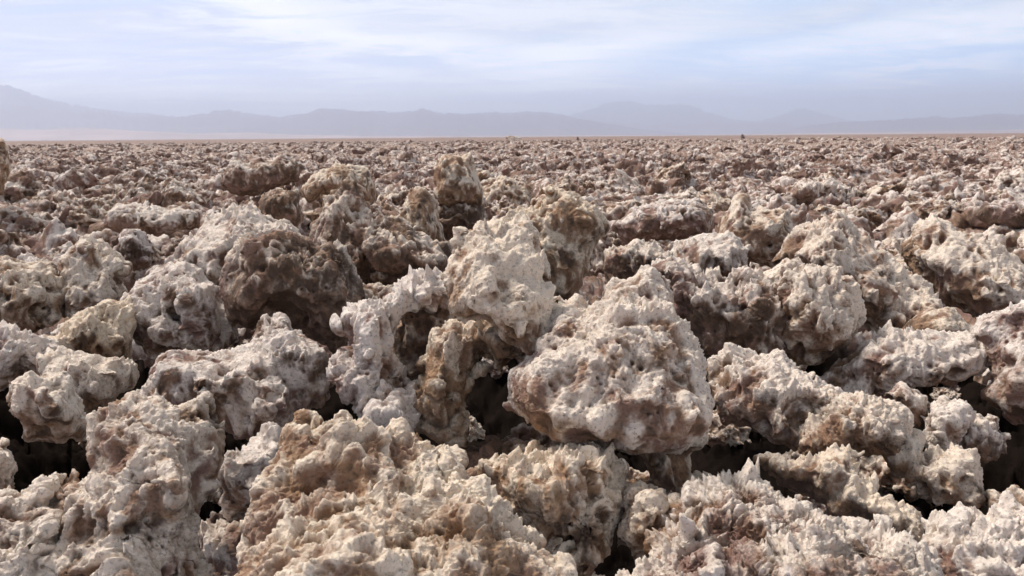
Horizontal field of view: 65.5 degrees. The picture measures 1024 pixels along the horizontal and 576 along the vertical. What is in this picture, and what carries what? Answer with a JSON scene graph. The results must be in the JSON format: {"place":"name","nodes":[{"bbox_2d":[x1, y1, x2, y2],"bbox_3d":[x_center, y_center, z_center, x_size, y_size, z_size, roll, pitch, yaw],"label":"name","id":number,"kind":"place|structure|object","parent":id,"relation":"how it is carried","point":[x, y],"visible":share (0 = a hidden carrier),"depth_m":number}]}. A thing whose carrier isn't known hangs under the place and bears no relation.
{"place":"outdoors","nodes":[
{"label":"outdoors","id":0,"kind":"place"},
{"bbox_2d":[0,85,168,129],"bbox_3d":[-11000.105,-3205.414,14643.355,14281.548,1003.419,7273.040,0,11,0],"label":"mountains","id":1,"kind":"structure","parent":0,"point":[14,99],"depth_m":13577.40},
{"bbox_2d":[0,108,697,135],"bbox_3d":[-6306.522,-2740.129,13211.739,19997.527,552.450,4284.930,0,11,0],"label":"mountains","id":2,"kind":"structure","parent":0,"point":[344,122],"depth_m":12240.59},
{"bbox_2d":[440,224,555,355],"bbox_3d":[-0.029,0.000,1.983,0.299,0.302,0.287,9,14,40],"label":"salt boulder","id":3,"kind":"object","parent":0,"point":[503,288],"visible":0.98,"depth_m":1.91},
{"bbox_2d":[0,133,1023,575],"bbox_3d":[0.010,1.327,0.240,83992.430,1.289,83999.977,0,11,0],"label":"ground","id":4,"kind":"structure","parent":0,"point":[486,397],"depth_m":4.57},
{"bbox_2d":[0,138,10,194],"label":"salt boulder","id":5,"kind":"object","parent":4,"relation":"on","point":[5,168],"visible":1,"depth_m":8.47},
{"bbox_2d":[0,437,17,489],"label":"salt boulder","id":6,"kind":"object","parent":4,"relation":"on","point":[8,468],"visible":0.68,"depth_m":1.73},
{"bbox_2d":[0,229,22,250],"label":"salt lump","id":7,"kind":"object","parent":4,"relation":"on","point":[8,238],"visible":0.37,"depth_m":7.07},
{"bbox_2d":[0,169,51,202],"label":"salt lump","id":8,"kind":"object","parent":4,"relation":"on","point":[20,183],"visible":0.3,"depth_m":12.53},
{"bbox_2d":[0,320,58,390],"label":"salt boulder","id":9,"kind":"object","parent":4,"relation":"on","point":[19,350],"visible":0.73,"depth_m":2.66},
{"bbox_2d":[0,255,64,332],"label":"salt boulder","id":10,"kind":"object","parent":4,"relation":"on","point":[31,297],"visible":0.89,"depth_m":3.53},
{"bbox_2d":[0,472,66,575],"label":"salt boulder","id":11,"kind":"object","parent":4,"relation":"on","point":[30,518],"visible":0.87,"depth_m":1.46},
{"bbox_2d":[6,366,86,443],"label":"salt boulder","id":12,"kind":"object","parent":4,"relation":"on","point":[48,406],"visible":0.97,"depth_m":2.08},
{"bbox_2d":[40,241,72,260],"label":"salt lump","id":13,"kind":"object","parent":4,"relation":"on","point":[51,254],"visible":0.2,"depth_m":6.36},
{"bbox_2d":[52,192,116,214],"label":"salt lump","id":14,"kind":"object","parent":4,"relation":"on","point":[62,199],"visible":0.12,"depth_m":10.12},
{"bbox_2d":[36,345,139,412],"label":"salt boulder","id":15,"kind":"object","parent":4,"relation":"on","point":[100,380],"visible":0.77,"depth_m":2.57},
{"bbox_2d":[68,197,109,226],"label":"salt lump","id":16,"kind":"object","parent":4,"relation":"on","point":[90,212],"visible":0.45,"depth_m":8.84},
{"bbox_2d":[44,295,136,358],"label":"salt boulder","id":17,"kind":"object","parent":4,"relation":"on","point":[106,328],"visible":0.72,"depth_m":2.97},
{"bbox_2d":[57,234,132,318],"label":"salt boulder","id":18,"kind":"object","parent":4,"relation":"on","point":[93,271],"visible":0.77,"depth_m":3.68},
{"bbox_2d":[110,181,134,198],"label":"salt lump","id":19,"kind":"object","parent":4,"relation":"on","point":[117,190],"visible":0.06,"depth_m":13.47},
{"bbox_2d":[109,229,154,270],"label":"salt boulder","id":20,"kind":"object","parent":4,"relation":"on","point":[133,247],"visible":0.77,"depth_m":4.69},
{"bbox_2d":[43,391,225,575],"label":"salt boulder","id":21,"kind":"object","parent":4,"relation":"on","point":[131,503],"visible":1,"depth_m":1.50},
{"bbox_2d":[118,171,159,202],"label":"salt lump","id":22,"kind":"object","parent":4,"relation":"on","point":[146,183],"visible":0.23,"depth_m":12.41},
{"bbox_2d":[132,232,166,279],"bbox_3d":[-2.999,-0.212,6.350,0.455,0.352,0.424,-32,8,13],"label":"salt lump","id":23,"kind":"object","parent":4,"relation":"on","point":[157,255],"visible":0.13,"depth_m":6.32},
{"bbox_2d":[103,203,202,234],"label":"salt boulder","id":24,"kind":"object","parent":4,"relation":"on","point":[152,219],"visible":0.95,"depth_m":6.78},
{"bbox_2d":[120,261,238,358],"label":"salt boulder","id":25,"kind":"object","parent":4,"relation":"on","point":[178,305],"visible":0.86,"depth_m":3.10},
{"bbox_2d":[158,177,211,207],"bbox_3d":[-4.835,-1.300,11.758,0.814,0.582,0.882,28,4,-43],"label":"salt lump","id":26,"kind":"object","parent":4,"relation":"on","point":[172,190],"visible":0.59,"depth_m":11.42},
{"bbox_2d":[198,511,223,547],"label":"salt lump","id":27,"kind":"object","parent":4,"relation":"on","point":[214,517],"visible":0.03,"depth_m":2.85},
{"bbox_2d":[207,488,220,503],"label":"salt lump","id":28,"kind":"object","parent":4,"relation":"on","point":[215,496],"visible":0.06,"depth_m":3.87},
{"bbox_2d":[198,513,245,575],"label":"salt boulder","id":29,"kind":"object","parent":4,"relation":"on","point":[219,540],"visible":0.45,"depth_m":1.85},
{"bbox_2d":[215,421,281,520],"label":"salt boulder","id":30,"kind":"object","parent":29,"relation":"on","point":[241,470],"visible":0.58,"depth_m":1.92},
{"bbox_2d":[164,202,300,285],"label":"salt boulder","id":31,"kind":"object","parent":4,"relation":"on","point":[207,247],"visible":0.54,"depth_m":3.86},
{"bbox_2d":[136,312,333,440],"bbox_3d":[-0.838,0.274,2.462,0.588,0.339,0.546,0,11,0],"label":"salt boulder","id":32,"kind":"object","parent":4,"relation":"on","point":[274,370],"visible":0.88,"depth_m":2.32},
{"bbox_2d":[218,229,377,354],"bbox_3d":[-0.830,0.023,3.124,0.592,0.542,0.630,0,11,0],"label":"salt boulder","id":33,"kind":"object","parent":4,"relation":"on","point":[308,286],"visible":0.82,"depth_m":2.88},
{"bbox_2d":[291,170,317,193],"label":"salt lump","id":34,"kind":"object","parent":4,"relation":"on","point":[304,178],"visible":0.23,"depth_m":14.27},
{"bbox_2d":[363,282,394,298],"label":"salt boulder","id":35,"kind":"object","parent":4,"relation":"on","point":[378,290],"visible":0.08,"depth_m":3.24},
{"bbox_2d":[309,179,452,285],"bbox_3d":[-0.597,-0.212,3.679,0.702,0.575,0.759,0,11,0],"label":"salt boulder","id":36,"kind":"object","parent":4,"relation":"on","point":[384,250],"visible":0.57,"depth_m":3.48},
{"bbox_2d":[326,264,449,432],"bbox_3d":[-0.334,0.168,2.161,0.297,0.429,0.522,2,11,13],"label":"salt boulder","id":37,"kind":"object","parent":4,"relation":"on","point":[366,372],"visible":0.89,"depth_m":2.05},
{"bbox_2d":[234,408,577,575],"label":"salt boulder","id":38,"kind":"object","parent":4,"relation":"on","point":[342,492],"visible":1,"depth_m":1.29},
{"bbox_2d":[399,186,445,241],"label":"salt boulder","id":39,"kind":"object","parent":4,"relation":"on","point":[419,212],"visible":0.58,"depth_m":5.07},
{"bbox_2d":[392,308,460,380],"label":"salt boulder","id":40,"kind":"object","parent":4,"relation":"on","point":[413,330],"visible":0.2,"depth_m":2.30},
{"bbox_2d":[438,198,487,240],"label":"salt boulder","id":41,"kind":"object","parent":4,"relation":"on","point":[468,217],"visible":0.56,"depth_m":5.54},
{"bbox_2d":[433,152,483,207],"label":"salt boulder","id":42,"kind":"object","parent":41,"relation":"on","point":[456,180],"visible":0.95,"depth_m":5.46},
{"bbox_2d":[412,319,524,447],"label":"salt boulder","id":43,"kind":"object","parent":4,"relation":"on","point":[448,367],"visible":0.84,"depth_m":2.00},
{"bbox_2d":[466,413,484,442],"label":"salt lump","id":44,"kind":"object","parent":4,"relation":"on","point":[476,431],"visible":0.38,"depth_m":4.42},
{"bbox_2d":[476,169,496,181],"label":"salt lump","id":45,"kind":"object","parent":4,"relation":"on","point":[483,174],"visible":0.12,"depth_m":14.09},
{"bbox_2d":[484,202,495,220],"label":"salt lump","id":46,"kind":"object","parent":4,"relation":"on","point":[490,213],"visible":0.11,"depth_m":8.69},
{"bbox_2d":[482,357,508,378],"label":"salt lump","id":47,"kind":"object","parent":4,"relation":"on","point":[496,374],"visible":0.38,"depth_m":4.78},
{"bbox_2d":[468,210,550,279],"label":"salt boulder","id":48,"kind":"object","parent":4,"relation":"on","point":[497,228],"visible":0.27,"depth_m":2.65},
{"bbox_2d":[494,200,528,212],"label":"salt lump","id":49,"kind":"object","parent":4,"relation":"on","point":[504,205],"visible":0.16,"depth_m":9.25},
{"bbox_2d":[0,136,1023,411],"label":"salt rubble","id":50,"kind":"object","parent":4,"relation":"on","point":[956,174],"visible":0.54,"depth_m":19.58},
{"bbox_2d":[0,208,53,233],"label":"salt lump","id":51,"kind":"object","parent":50,"relation":"on","point":[36,222],"visible":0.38,"depth_m":8.61},
{"bbox_2d":[221,154,304,196],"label":"salt slab","id":52,"kind":"structure","parent":50,"relation":"on","point":[253,178],"depth_m":9.41},
{"bbox_2d":[258,187,305,228],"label":"salt boulder","id":53,"kind":"object","parent":50,"relation":"on","point":[277,203],"visible":0.79,"depth_m":6.85},
{"bbox_2d":[303,209,319,221],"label":"salt lump","id":54,"kind":"object","parent":50,"relation":"on","point":[311,215],"visible":0.02,"depth_m":8.94},
{"bbox_2d":[300,161,375,204],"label":"salt boulder","id":55,"kind":"object","parent":50,"relation":"on","point":[326,181],"visible":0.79,"depth_m":8.44},
{"bbox_2d":[381,202,400,213],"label":"salt lump","id":56,"kind":"object","parent":50,"relation":"on","point":[387,206],"visible":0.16,"depth_m":10.21},
{"bbox_2d":[374,188,409,204],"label":"salt lump","id":57,"kind":"object","parent":50,"relation":"on","point":[400,196],"visible":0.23,"depth_m":11.98},
{"bbox_2d":[481,175,532,205],"bbox_3d":[-0.249,-1.388,12.015,1.128,0.787,1.052,22,-11,-12],"label":"salt lump","id":58,"kind":"object","parent":50,"relation":"on","point":[500,186],"visible":0.34,"depth_m":11.71},
{"bbox_2d":[595,168,645,194],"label":"salt lump","id":59,"kind":"object","parent":50,"relation":"on","point":[621,182],"visible":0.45,"depth_m":13.80},
{"bbox_2d":[603,238,672,282],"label":"salt slab","id":60,"kind":"structure","parent":50,"relation":"on","point":[628,260],"depth_m":4.18},
{"bbox_2d":[674,186,697,199],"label":"salt lump","id":61,"kind":"object","parent":50,"relation":"on","point":[691,192],"visible":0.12,"depth_m":11.89},
{"bbox_2d":[696,187,731,210],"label":"salt lump","id":62,"kind":"object","parent":50,"relation":"on","point":[711,194],"visible":0.36,"depth_m":10.11},
{"bbox_2d":[707,202,723,213],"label":"salt lump","id":63,"kind":"object","parent":50,"relation":"on","point":[715,207],"visible":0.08,"depth_m":9.10},
{"bbox_2d":[814,167,843,179],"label":"salt lump","id":64,"kind":"object","parent":50,"relation":"on","point":[832,173],"visible":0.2,"depth_m":13.81},
{"bbox_2d":[813,175,857,205],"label":"salt lump","id":65,"kind":"object","parent":50,"relation":"on","point":[837,188],"visible":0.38,"depth_m":11.87},
{"bbox_2d":[846,206,876,229],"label":"salt lump","id":66,"kind":"object","parent":50,"relation":"on","point":[855,211],"visible":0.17,"depth_m":8.47},
{"bbox_2d":[857,179,907,197],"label":"salt lump","id":67,"kind":"object","parent":50,"relation":"on","point":[882,189],"visible":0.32,"depth_m":12.48},
{"bbox_2d":[903,180,918,192],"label":"salt lump","id":68,"kind":"object","parent":50,"relation":"on","point":[911,185],"visible":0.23,"depth_m":13.15},
{"bbox_2d":[992,159,1023,189],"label":"salt lump","id":69,"kind":"object","parent":50,"relation":"on","point":[1006,178],"visible":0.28,"depth_m":11.59},
{"bbox_2d":[465,422,603,468],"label":"salt boulder","id":70,"kind":"object","parent":4,"relation":"on","point":[522,435],"visible":0.34,"depth_m":2.00},
{"bbox_2d":[474,440,628,575],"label":"salt boulder","id":71,"kind":"object","parent":4,"relation":"on","point":[566,498],"visible":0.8,"depth_m":1.60},
{"bbox_2d":[506,184,610,302],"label":"salt boulder","id":72,"kind":"object","parent":4,"relation":"on","point":[573,227],"visible":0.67,"depth_m":3.47},
{"bbox_2d":[530,173,589,206],"bbox_3d":[0.582,-1.099,10.991,0.908,0.664,0.818,-33,4,-39],"label":"salt lump","id":73,"kind":"object","parent":4,"relation":"on","point":[566,183],"visible":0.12,"depth_m":10.87},
{"bbox_2d":[582,180,596,189],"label":"salt lump","id":74,"kind":"object","parent":4,"relation":"on","point":[586,185],"visible":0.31,"depth_m":14.83},
{"bbox_2d":[585,229,627,276],"bbox_3d":[0.650,-0.260,6.685,0.629,0.434,0.646,7,41,49],"label":"salt lump","id":75,"kind":"object","parent":4,"relation":"on","point":[610,238],"visible":0.16,"depth_m":6.48},
{"bbox_2d":[502,264,714,454],"bbox_3d":[0.224,0.160,1.937,0.496,0.388,0.639,0,11,0],"label":"salt boulder","id":76,"kind":"object","parent":4,"relation":"on","point":[622,365],"visible":0.94,"depth_m":1.73},
{"bbox_2d":[590,199,642,220],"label":"salt lump","id":77,"kind":"object","parent":4,"relation":"on","point":[616,211],"visible":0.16,"depth_m":9.42},
{"bbox_2d":[626,467,667,494],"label":"salt lump","id":78,"kind":"object","parent":4,"relation":"on","point":[633,476],"visible":0.11,"depth_m":3.97},
{"bbox_2d":[617,480,680,560],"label":"salt boulder","id":79,"kind":"object","parent":4,"relation":"on","point":[643,505],"visible":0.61,"depth_m":1.58},
{"bbox_2d":[610,197,713,243],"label":"rock","id":80,"kind":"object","parent":4,"relation":"on","point":[672,219],"depth_m":6.02},
{"bbox_2d":[646,236,689,248],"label":"salt lump","id":81,"kind":"object","parent":4,"relation":"on","point":[667,243],"visible":0.03,"depth_m":6.96},
{"bbox_2d":[652,159,692,185],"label":"salt lump","id":82,"kind":"object","parent":4,"relation":"on","point":[664,172],"visible":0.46,"depth_m":14.72},
{"bbox_2d":[640,428,712,493],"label":"salt boulder","id":83,"kind":"object","parent":4,"relation":"on","point":[669,472],"visible":0.41,"depth_m":1.97},
{"bbox_2d":[670,229,750,277],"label":"salt boulder","id":84,"kind":"object","parent":4,"relation":"on","point":[726,251],"visible":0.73,"depth_m":4.38},
{"bbox_2d":[651,255,790,360],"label":"salt boulder","id":85,"kind":"object","parent":4,"relation":"on","point":[741,307],"visible":0.63,"depth_m":2.68},
{"bbox_2d":[706,409,751,447],"bbox_3d":[1.179,0.799,4.461,0.334,0.179,0.358,16,19,5],"label":"salt lump","id":86,"kind":"object","parent":4,"relation":"on","point":[719,433],"visible":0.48,"depth_m":4.37},
{"bbox_2d":[717,193,794,268],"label":"salt slab","id":87,"kind":"structure","parent":4,"relation":"on","point":[763,231],"depth_m":4.81},
{"bbox_2d":[706,342,843,451],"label":"salt boulder","id":88,"kind":"object","parent":4,"relation":"on","point":[774,396],"visible":0.84,"depth_m":2.25},
{"bbox_2d":[615,456,943,575],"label":"salt boulder","id":89,"kind":"object","parent":4,"relation":"on","point":[746,520],"visible":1,"depth_m":1.45},
{"bbox_2d":[782,450,800,459],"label":"salt lump","id":90,"kind":"object","parent":4,"relation":"on","point":[791,454],"visible":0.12,"depth_m":3.99},
{"bbox_2d":[775,203,808,225],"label":"salt lump","id":91,"kind":"object","parent":4,"relation":"on","point":[800,215],"visible":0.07,"depth_m":7.41},
{"bbox_2d":[785,178,821,207],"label":"salt boulder","id":92,"kind":"object","parent":4,"relation":"on","point":[806,191],"visible":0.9,"depth_m":9.15},
{"bbox_2d":[763,258,866,365],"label":"salt boulder","id":93,"kind":"object","parent":4,"relation":"on","point":[823,308],"visible":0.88,"depth_m":2.65},
{"bbox_2d":[793,494,840,517],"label":"salt lump","id":94,"kind":"object","parent":4,"relation":"on","point":[821,506],"visible":0.08,"depth_m":3.54},
{"bbox_2d":[814,204,846,212],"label":"salt lump","id":95,"kind":"object","parent":4,"relation":"on","point":[820,208],"visible":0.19,"depth_m":9.55},
{"bbox_2d":[753,442,923,542],"bbox_3d":[0.790,0.465,1.899,0.431,0.210,0.248,9,14,40],"label":"salt boulder","id":96,"kind":"object","parent":4,"relation":"on","point":[833,481],"visible":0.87,"depth_m":1.83},
{"bbox_2d":[794,389,913,461],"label":"salt boulder","id":97,"kind":"object","parent":4,"relation":"on","point":[861,421],"visible":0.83,"depth_m":2.06},
{"bbox_2d":[772,210,942,331],"bbox_3d":[1.492,-0.072,3.482,0.593,0.512,0.735,-5,12,-23],"label":"salt boulder","id":98,"kind":"object","parent":4,"relation":"on","point":[897,294],"visible":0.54,"depth_m":3.32},
{"bbox_2d":[862,205,887,230],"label":"salt lump","id":99,"kind":"object","parent":4,"relation":"on","point":[876,218],"visible":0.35,"depth_m":9.14},
{"bbox_2d":[878,235,904,252],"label":"salt lump","id":100,"kind":"object","parent":4,"relation":"on","point":[894,241],"visible":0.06,"depth_m":6.70},
{"bbox_2d":[880,249,911,271],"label":"salt lump","id":101,"kind":"object","parent":4,"relation":"on","point":[899,259],"visible":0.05,"depth_m":5.97},
{"bbox_2d":[859,455,942,508],"bbox_3d":[1.841,0.940,3.835,0.493,0.357,0.454,4,-23,-25],"label":"salt lump","id":102,"kind":"object","parent":4,"relation":"on","point":[889,482],"visible":0.18,"depth_m":3.70},
{"bbox_2d":[820,319,986,396],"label":"salt boulder","id":103,"kind":"object","parent":4,"relation":"on","point":[887,357],"visible":0.89,"depth_m":2.55},
{"bbox_2d":[884,381,928,430],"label":"salt boulder","id":104,"kind":"object","parent":4,"relation":"on","point":[914,401],"visible":0.59,"depth_m":2.29},
{"bbox_2d":[882,428,986,508],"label":"salt boulder","id":105,"kind":"object","parent":4,"relation":"on","point":[939,476],"visible":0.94,"depth_m":2.00},
{"bbox_2d":[896,199,973,227],"bbox_3d":[4.875,-0.781,9.135,0.692,0.578,0.856,6,43,-44],"label":"salt lump","id":106,"kind":"object","parent":4,"relation":"on","point":[942,209],"visible":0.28,"depth_m":9.06},
{"bbox_2d":[901,307,971,331],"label":"salt boulder","id":107,"kind":"object","parent":4,"relation":"on","point":[947,319],"visible":0.46,"depth_m":3.03},
{"bbox_2d":[930,387,960,399],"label":"salt lump","id":108,"kind":"object","parent":4,"relation":"on","point":[950,392],"visible":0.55,"depth_m":4.47},
{"bbox_2d":[920,395,975,451],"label":"salt boulder","id":109,"kind":"object","parent":4,"relation":"on","point":[947,420],"visible":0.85,"depth_m":2.19},
{"bbox_2d":[901,212,1023,319],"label":"salt boulder","id":110,"kind":"object","parent":4,"relation":"on","point":[974,274],"visible":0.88,"depth_m":3.77},
{"bbox_2d":[920,490,1023,575],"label":"salt boulder","id":111,"kind":"object","parent":4,"relation":"on","point":[961,538],"visible":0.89,"depth_m":1.56},
{"bbox_2d":[957,413,1010,463],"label":"salt boulder","id":112,"kind":"object","parent":4,"relation":"on","point":[985,437],"visible":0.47,"depth_m":2.26},
{"bbox_2d":[984,189,1005,197],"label":"salt lump","id":113,"kind":"object","parent":4,"relation":"on","point":[999,193],"visible":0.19,"depth_m":10.64},
{"bbox_2d":[970,299,1023,424],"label":"salt boulder","id":114,"kind":"object","parent":4,"relation":"on","point":[999,334],"visible":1,"depth_m":2.46},
{"bbox_2d":[982,224,1023,252],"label":"salt lump","id":115,"kind":"object","parent":4,"relation":"on","point":[1011,240],"visible":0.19,"depth_m":6.48},
{"bbox_2d":[976,199,1023,229],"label":"salt boulder","id":116,"kind":"object","parent":115,"relation":"on","point":[1008,213],"visible":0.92,"depth_m":6.55},
{"bbox_2d":[982,484,1023,509],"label":"salt boulder","id":117,"kind":"object","parent":4,"relation":"on","point":[992,496],"visible":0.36,"depth_m":1.94},
{"bbox_2d":[999,182,1023,200],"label":"salt lump","id":118,"kind":"object","parent":4,"relation":"on","point":[1016,193],"visible":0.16,"depth_m":9.65},
{"bbox_2d":[0,127,1023,140],"bbox_3d":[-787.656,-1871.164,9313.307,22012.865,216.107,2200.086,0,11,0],"label":"hills","id":119,"kind":"structure","parent":0,"point":[84,133],"depth_m":8799.93},
{"bbox_2d":[0,0,1023,121],"label":"sky","id":120,"kind":"structure","parent":0,"point":[749,60]},
{"bbox_2d":[570,100,852,134],"bbox_3d":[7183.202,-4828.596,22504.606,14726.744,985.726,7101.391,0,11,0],"label":"mountains","id":121,"kind":"structure","parent":0,"point":[679,118],"depth_m":20958.33},
{"bbox_2d":[776,113,1023,133],"bbox_3d":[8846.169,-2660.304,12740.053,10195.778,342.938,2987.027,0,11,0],"label":"mountains","id":122,"kind":"structure","parent":0,"point":[998,121],"depth_m":12090.72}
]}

